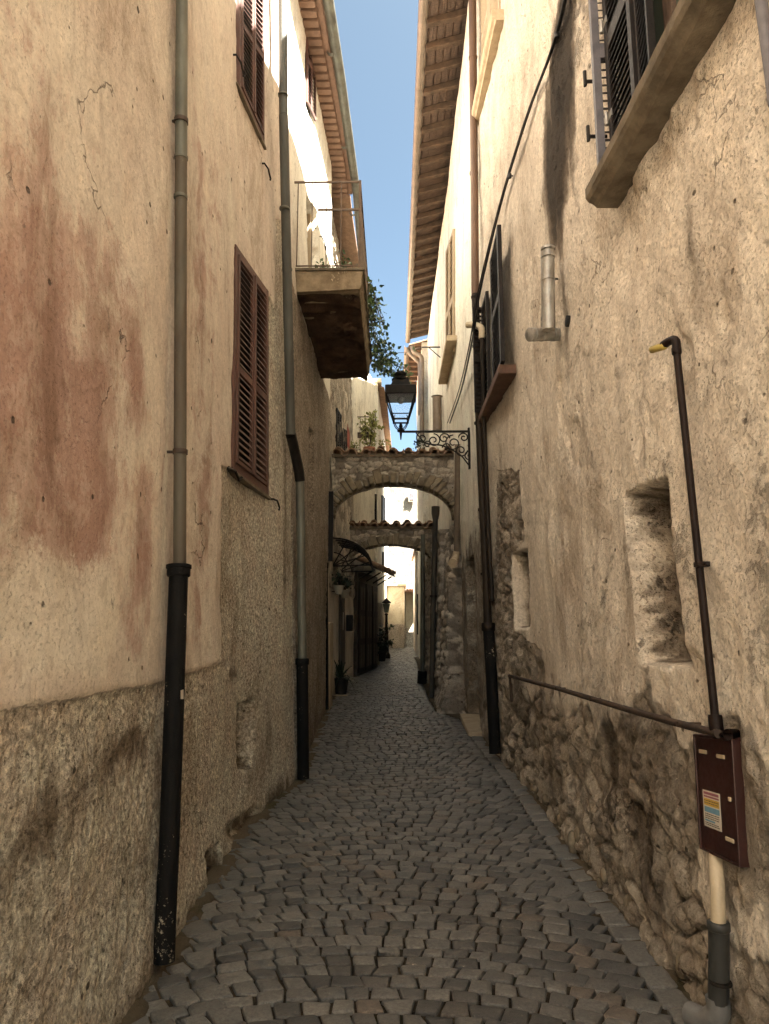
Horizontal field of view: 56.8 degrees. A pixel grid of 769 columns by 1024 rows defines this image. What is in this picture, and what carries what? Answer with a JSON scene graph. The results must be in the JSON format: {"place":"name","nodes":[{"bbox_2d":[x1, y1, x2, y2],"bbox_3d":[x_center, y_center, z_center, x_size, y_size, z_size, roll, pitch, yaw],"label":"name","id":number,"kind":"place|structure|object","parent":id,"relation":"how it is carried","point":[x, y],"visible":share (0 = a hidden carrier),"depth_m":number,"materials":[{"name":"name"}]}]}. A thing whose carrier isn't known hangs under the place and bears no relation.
{"place":"outdoors","nodes":[
{"label":"outdoors","id":0,"kind":"place"},
{"bbox_2d":[334,0,427,450],"label":"sky","id":1,"kind":"structure","parent":0,"point":[378,38],"materials":[{"name":"blue"}]},
{"bbox_2d":[121,647,691,1023],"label":"cobbled alley road","id":2,"kind":"structure","parent":0,"point":[211,998],"depth_m":3.85,"materials":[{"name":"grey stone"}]},
{"bbox_2d":[334,659,358,694],"bbox_3d":[-0.837,3.053,13.391,0.955,0.730,0.954,0,-9,1],"label":"potted plant","id":3,"kind":"object","parent":2,"relation":"on","point":[341,681],"visible":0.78,"depth_m":13.24,"materials":[{"name":"green plant"}]},
{"bbox_2d":[377,631,380,655],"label":"potted plant","id":4,"kind":"object","parent":2,"relation":"on","point":[378,643],"visible":0.08,"depth_m":19.41,"materials":[{"name":"green plant"}]},
{"bbox_2d":[382,598,390,658],"bbox_3d":[0.061,3.724,22.819,0.277,1.917,0.277,4,-10,-21],"label":"lamp post","id":5,"kind":"object","parent":2,"relation":"on","point":[386,604],"visible":0.74,"depth_m":22.84,"materials":[{"name":"black metal"}]},
{"bbox_2d":[379,622,394,661],"bbox_3d":[-0.151,3.926,21.590,0.944,1.192,0.906,0,-9,1],"label":"potted plant","id":6,"kind":"object","parent":2,"relation":"on","point":[384,645],"visible":0.56,"depth_m":21.39,"materials":[{"name":"green plant"}]},
{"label":"ground","id":7,"kind":"structure","parent":0,"visible":0},
{"bbox_2d":[0,0,296,1023],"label":"plastered house","id":8,"kind":"structure","parent":7,"relation":"on","point":[86,284],"depth_m":3.07,"materials":[{"name":"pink paint"}]},
{"bbox_2d":[153,0,191,965],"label":"drainpipe","id":9,"kind":"object","parent":8,"relation":"attached to","point":[179,568],"visible":0.98,"depth_m":3.50,"materials":[{"name":"metal"}]},
{"bbox_2d":[227,244,270,499],"bbox_3d":[-1.108,-1.171,5.796,0.187,1.964,1.240,-1,-9,5],"label":"window","id":10,"kind":"structure","parent":8,"relation":"in","point":[250,369],"depth_m":5.85,"materials":[{"name":"red paint"}]},
{"bbox_2d":[236,0,266,149],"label":"window","id":11,"kind":"structure","parent":8,"relation":"in","point":[250,14],"depth_m":6.44,"materials":[{"name":"red paint"}]},
{"bbox_2d":[278,0,308,779],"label":"drainpipe","id":12,"kind":"object","parent":8,"relation":"attached to","point":[302,661],"visible":1,"depth_m":6.88,"materials":[{"name":"metal"}]},
{"bbox_2d":[287,0,371,752],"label":"balcony house","id":13,"kind":"structure","parent":7,"relation":"on","point":[331,335],"depth_m":9.48,"materials":[{"name":"beige paint"}]},
{"bbox_2d":[307,214,311,267],"bbox_3d":[-1.151,-3.751,9.999,0.131,1.651,1.230,0,-9,1],"label":"balcony door","id":14,"kind":"structure","parent":13,"relation":"in","point":[309,217],"depth_m":10.51,"materials":[{"name":"brown paint"}]},
{"bbox_2d":[305,37,315,120],"bbox_3d":[-1.093,-6.536,10.250,0.137,2.075,0.815,0,-9,3],"label":"window","id":15,"kind":"structure","parent":13,"relation":"in","point":[309,79],"depth_m":10.13,"materials":[{"name":"red paint"}]},
{"bbox_2d":[325,562,328,709],"bbox_3d":[-0.976,0.491,11.387,0.234,5.179,0.107,0,-9,1],"label":"drainpipe","id":16,"kind":"object","parent":13,"relation":"attached to","point":[327,692],"visible":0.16,"depth_m":11.06,"materials":[{"name":"black metal"}]},
{"bbox_2d":[315,250,357,267],"bbox_3d":[-0.575,-2.879,8.571,0.593,0.404,0.638,0,-9,1],"label":"balcony plant","id":17,"kind":"object","parent":13,"relation":"on","point":[342,263],"visible":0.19,"depth_m":8.41,"materials":[{"name":"green plant"}]},
{"bbox_2d":[366,276,417,383],"bbox_3d":[0.054,-2.518,10.217,0.846,0.989,2.529,0,-9,1],"label":"hanging vine","id":18,"kind":"object","parent":13,"relation":"attached to","point":[376,349],"visible":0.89,"depth_m":10.22,"materials":[{"name":"green plant"}]},
{"bbox_2d":[328,195,375,709],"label":"ochre house","id":19,"kind":"structure","parent":7,"relation":"on","point":[340,642],"depth_m":14.36,"materials":[{"name":"paint"}]},
{"bbox_2d":[335,408,341,447],"bbox_3d":[-0.932,-1.561,14.377,0.057,1.042,0.768,0,-9,3],"label":"window","id":20,"kind":"structure","parent":19,"relation":"in","point":[338,440],"depth_m":14.33,"materials":[{"name":"wood"}]},
{"bbox_2d":[332,568,350,593],"bbox_3d":[-0.849,1.290,13.195,0.481,0.467,0.410,0,-9,1],"label":"hanging pot","id":21,"kind":"object","parent":19,"relation":"attached to","point":[338,588],"visible":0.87,"depth_m":13.12,"materials":[{"name":"green plant"}]},
{"bbox_2d":[339,578,344,667],"bbox_3d":[-0.863,2.291,14.412,0.055,1.928,0.816,-1,-9,3],"label":"door","id":22,"kind":"structure","parent":19,"relation":"in","point":[341,600],"depth_m":14.25,"materials":[{"name":"brown wood"}]},
{"bbox_2d":[342,428,346,450],"bbox_3d":[-0.877,-1.483,15.459,0.057,0.833,0.876,0,-9,3],"label":"window","id":23,"kind":"structure","parent":19,"relation":"in","point":[344,444],"depth_m":15.43,"materials":[{"name":"wood"}]},
{"bbox_2d":[341,576,356,597],"bbox_3d":[-0.766,1.494,14.242,0.476,0.453,0.526,5,-11,-30],"label":"hanging pot","id":24,"kind":"object","parent":19,"relation":"attached to","point":[345,594],"visible":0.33,"depth_m":14.18,"materials":[{"name":"green plant"}]},
{"bbox_2d":[346,615,352,630],"bbox_3d":[-0.746,2.387,15.292,0.145,0.340,0.230,0,-9,1],"label":"letter box","id":25,"kind":"object","parent":19,"relation":"attached to","point":[349,622],"visible":1,"depth_m":15.18,"materials":[{"name":"black metal"}]},
{"bbox_2d":[333,537,373,572],"bbox_3d":[-0.594,0.851,13.856,0.749,0.549,1.440,0,-9,1],"label":"fan canopy","id":26,"kind":"object","parent":19,"relation":"attached to","point":[353,546],"visible":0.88,"depth_m":13.50,"materials":[{"name":"black metal"}]},
{"bbox_2d":[350,441,360,451],"bbox_3d":[-0.698,-1.426,16.325,0.345,0.386,0.240,0,-9,1],"label":"potted plant","id":27,"kind":"object","parent":19,"relation":"on","point":[352,445],"visible":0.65,"depth_m":16.28,"materials":[{"name":"green plant"}]},
{"bbox_2d":[361,420,369,436],"bbox_3d":[-0.496,-2.111,18.055,0.239,0.424,0.324,5,-11,-27],"label":"potted plant","id":28,"kind":"object","parent":19,"relation":"on","point":[365,426],"visible":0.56,"depth_m":17.99,"materials":[{"name":"green plant"}]},
{"bbox_2d":[355,410,384,450],"bbox_3d":[-0.377,-1.788,16.463,0.602,1.145,0.682,4,-10,-23],"label":"potted plant","id":29,"kind":"object","parent":19,"relation":"on","point":[372,423],"visible":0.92,"depth_m":16.44,"materials":[{"name":"green plant"}]},
{"bbox_2d":[348,519,432,561],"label":"stone arch","id":30,"kind":"structure","parent":19,"relation":"attached to","point":[373,533],"depth_m":16.10,"materials":[{"name":"stone"}]},
{"bbox_2d":[330,445,453,520],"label":"stone arch","id":31,"kind":"structure","parent":19,"relation":"attached to","point":[355,472],"depth_m":12.88,"materials":[{"name":"stone"}]},
{"bbox_2d":[378,439,390,447],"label":"weed","id":32,"kind":"object","parent":31,"relation":"on","point":[382,443],"visible":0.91,"depth_m":13.17,"materials":[{"name":"green plant"}]},
{"bbox_2d":[413,437,425,450],"bbox_3d":[0.647,-1.264,13.110,0.268,0.291,0.277,-6,-11,34],"label":"weed","id":33,"kind":"object","parent":31,"relation":"on","point":[417,444],"visible":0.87,"depth_m":13.14,"materials":[{"name":"green plant"}]},
{"bbox_2d":[351,374,391,661],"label":"pale far house","id":34,"kind":"structure","parent":7,"relation":"on","point":[368,396],"depth_m":20.24,"materials":[{"name":"beige paint"}]},
{"bbox_2d":[353,557,395,676],"bbox_3d":[-0.276,2.720,18.410,0.840,3.045,3.237,-2,-10,10],"label":"timber porch","id":35,"kind":"object","parent":34,"relation":"attached to","point":[365,645],"visible":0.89,"depth_m":17.81,"materials":[{"name":"brown wood"}]},
{"bbox_2d":[358,581,365,672],"bbox_3d":[-0.545,2.796,17.346,0.041,2.150,0.800,-1,-10,9],"label":"door","id":36,"kind":"structure","parent":35,"relation":"in","point":[361,586],"depth_m":17.18,"materials":[{"name":"brown wood"}]},
{"bbox_2d":[365,584,371,670],"bbox_3d":[-0.400,2.949,18.273,0.041,2.150,0.800,-1,-10,9],"label":"door","id":37,"kind":"structure","parent":35,"relation":"in","point":[368,597],"depth_m":18.13,"materials":[{"name":"brown wood"}]},
{"bbox_2d":[372,586,377,667],"bbox_3d":[-0.255,3.102,19.199,0.041,2.150,0.800,-1,-10,9],"label":"door","id":38,"kind":"structure","parent":35,"relation":"in","point":[374,589],"depth_m":19.10,"materials":[{"name":"brown wood"}]},
{"bbox_2d":[374,494,376,520],"bbox_3d":[-0.302,-0.088,20.257,0.167,0.862,0.050,0,-9,1],"label":"window","id":39,"kind":"structure","parent":34,"relation":"in","point":[375,509],"depth_m":20.24,"materials":[{"name":"black wood"}]},
{"bbox_2d":[382,552,384,572],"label":"window","id":40,"kind":"structure","parent":34,"relation":"in","point":[383,554],"depth_m":24.00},
{"bbox_2d":[381,495,385,521],"bbox_3d":[-0.027,-0.026,24.788,0.053,1.473,3.301,0,-9,2],"label":"window","id":41,"kind":"structure","parent":34,"relation":"in","point":[383,500],"depth_m":23.94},
{"bbox_2d":[386,584,413,648],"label":"yellow house","id":42,"kind":"structure","parent":7,"relation":"on","point":[399,597],"depth_m":28.40,"materials":[{"name":"paint"}]},
{"bbox_2d":[388,487,417,586],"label":"stone tower house","id":43,"kind":"structure","parent":7,"relation":"on","point":[402,505],"depth_m":36.39,"materials":[{"name":"grey paint"}]},
{"bbox_2d":[409,492,414,501],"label":"window","id":44,"kind":"structure","parent":43,"relation":"in","point":[411,494],"depth_m":36.40,"materials":[{"name":"stone"}]},
{"bbox_2d":[411,550,418,655],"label":"side house","id":45,"kind":"structure","parent":7,"relation":"on","point":[414,559],"depth_m":25.40,"materials":[{"name":"beige paint"}]},
{"bbox_2d":[417,594,417,634],"bbox_3d":[1.291,3.487,24.261,0.370,1.368,0.040,0,-9,1],"label":"doorway","id":46,"kind":"structure","parent":45,"relation":"in","point":[417,594],"depth_m":24.24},
{"bbox_2d":[403,339,428,657],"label":"house","id":47,"kind":"structure","parent":7,"relation":"on","point":[411,360],"depth_m":21.86,"materials":[{"name":"beige paint"}]},
{"bbox_2d":[425,529,449,694],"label":"rubble wall","id":48,"kind":"structure","parent":7,"relation":"on","point":[441,549],"depth_m":12.91,"materials":[{"name":"stone"}]},
{"bbox_2d":[429,506,439,697],"bbox_3d":[0.914,1.616,13.026,0.241,3.482,0.156,0,-9,1],"label":"drainpipe","id":49,"kind":"object","parent":48,"relation":"attached to","point":[435,511],"visible":0.98,"depth_m":12.99,"materials":[{"name":"black metal"}]},
{"bbox_2d":[405,0,488,743],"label":"cream house","id":50,"kind":"structure","parent":7,"relation":"on","point":[439,308],"depth_m":11.89,"materials":[{"name":"paint"}]},
{"bbox_2d":[417,534,426,684],"bbox_3d":[0.801,2.092,15.431,0.218,3.232,0.200,0,-9,1],"label":"drainpipe","id":51,"kind":"object","parent":50,"relation":"attached to","point":[422,676],"visible":0.92,"depth_m":15.36,"materials":[{"name":"metal"}]},
{"bbox_2d":[385,370,470,468],"bbox_3d":[0.657,-1.339,10.248,1.293,1.473,0.448,0,-9,1],"label":"street lantern","id":52,"kind":"object","parent":50,"relation":"attached to","point":[400,389],"visible":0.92,"depth_m":10.19,"materials":[{"name":"black metal"}]},
{"bbox_2d":[438,229,456,383],"bbox_3d":[1.267,-3.940,13.338,0.400,2.540,2.320,0,-9,1],"label":"window","id":53,"kind":"structure","parent":50,"relation":"in","point":[450,332],"depth_m":13.05,"materials":[{"name":"beige stone"}]},
{"bbox_2d":[448,444,459,567],"bbox_3d":[1.091,-0.070,11.271,0.225,1.952,0.625,0,-9,1],"label":"drainpipe","id":54,"kind":"object","parent":50,"relation":"attached to","point":[453,561],"visible":0.98,"depth_m":11.24,"materials":[{"name":"beige metal"}]},
{"bbox_2d":[434,525,465,713],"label":"stone buttress","id":55,"kind":"structure","parent":7,"relation":"on","point":[450,696],"depth_m":11.41,"materials":[{"name":"grey stone"}]},
{"bbox_2d":[472,0,768,1023],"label":"rough plaster house","id":56,"kind":"structure","parent":7,"relation":"on","point":[638,190],"depth_m":3.75,"materials":[{"name":"paint"}]},
{"bbox_2d":[465,321,494,600],"bbox_3d":[1.107,-0.670,8.125,0.123,3.374,0.520,3,-10,-20],"label":"overflow pipe","id":57,"kind":"object","parent":56,"relation":"attached to","point":[480,327],"visible":0.91,"depth_m":8.00,"materials":[{"name":"plastic"}]},
{"bbox_2d":[468,0,500,753],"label":"drainpipe","id":58,"kind":"object","parent":56,"relation":"attached to","point":[488,627],"visible":0.77,"depth_m":8.28,"materials":[{"name":"black metal"}]},
{"bbox_2d":[472,0,503,124],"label":"window","id":59,"kind":"structure","parent":56,"relation":"in","point":[491,13],"depth_m":7.99,"materials":[{"name":"beige stone"}]},
{"bbox_2d":[472,225,515,422],"bbox_3d":[1.221,-1.908,7.757,0.360,1.500,1.912,0,-9,1],"label":"window","id":60,"kind":"structure","parent":56,"relation":"in","point":[503,375],"depth_m":7.35,"materials":[{"name":"brown wood"}]},
{"bbox_2d":[447,0,566,423],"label":"cable bundle","id":61,"kind":"object","parent":56,"relation":"attached to","point":[555,39],"visible":0.99,"depth_m":7.17,"materials":[{"name":"black rubber"}]},
{"bbox_2d":[525,244,570,341],"bbox_3d":[1.197,-1.529,5.071,0.333,0.625,0.332,4,-10,-24],"label":"flue pipe","id":62,"kind":"object","parent":56,"relation":"attached to","point":[547,331],"visible":0.98,"depth_m":4.93,"materials":[{"name":"metal"}]},
{"bbox_2d":[508,674,740,739],"bbox_3d":[1.270,1.304,4.699,0.154,0.312,4.252,0,-9,-1],"label":"horizontal pipe","id":63,"kind":"object","parent":56,"relation":"attached to","point":[726,734],"visible":0.93,"depth_m":3.35,"materials":[{"name":"metal"}]},
{"bbox_2d":[585,0,735,207],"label":"window","id":64,"kind":"structure","parent":56,"relation":"in","point":[658,48],"depth_m":3.57,"materials":[{"name":"stone"}]},
{"bbox_2d":[649,335,723,730],"bbox_3d":[1.288,0.033,2.994,0.135,1.679,0.356,0,-9,1],"label":"gas pipe","id":65,"kind":"object","parent":56,"relation":"attached to","point":[715,719],"visible":0.97,"depth_m":2.89,"materials":[{"name":"metal"}]},
{"bbox_2d":[682,853,732,1023],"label":"conduit","id":66,"kind":"object","parent":56,"relation":"attached to","point":[716,1009],"visible":0.99,"depth_m":2.65,"materials":[{"name":"plastic"}]},
{"bbox_2d":[693,734,749,867],"bbox_3d":[1.321,1.104,2.763,0.087,0.479,0.338,0,-9,1],"label":"meter box","id":67,"kind":"object","parent":56,"relation":"attached to","point":[720,792],"visible":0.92,"depth_m":2.72,"materials":[{"name":"brown metal"}]},
{"bbox_2d":[696,737,737,862],"bbox_3d":[1.323,1.105,2.763,0.081,0.458,0.313,0,-9,1],"label":"door","id":68,"kind":"structure","parent":67,"relation":"in","point":[714,774],"depth_m":2.74,"materials":[{"name":"brown metal"}]},
{"bbox_2d":[754,0,768,106],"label":"drainpipe","id":69,"kind":"object","parent":56,"relation":"attached to","point":[762,10],"visible":1,"depth_m":2.40,"materials":[{"name":"grey paint"}]}
]}

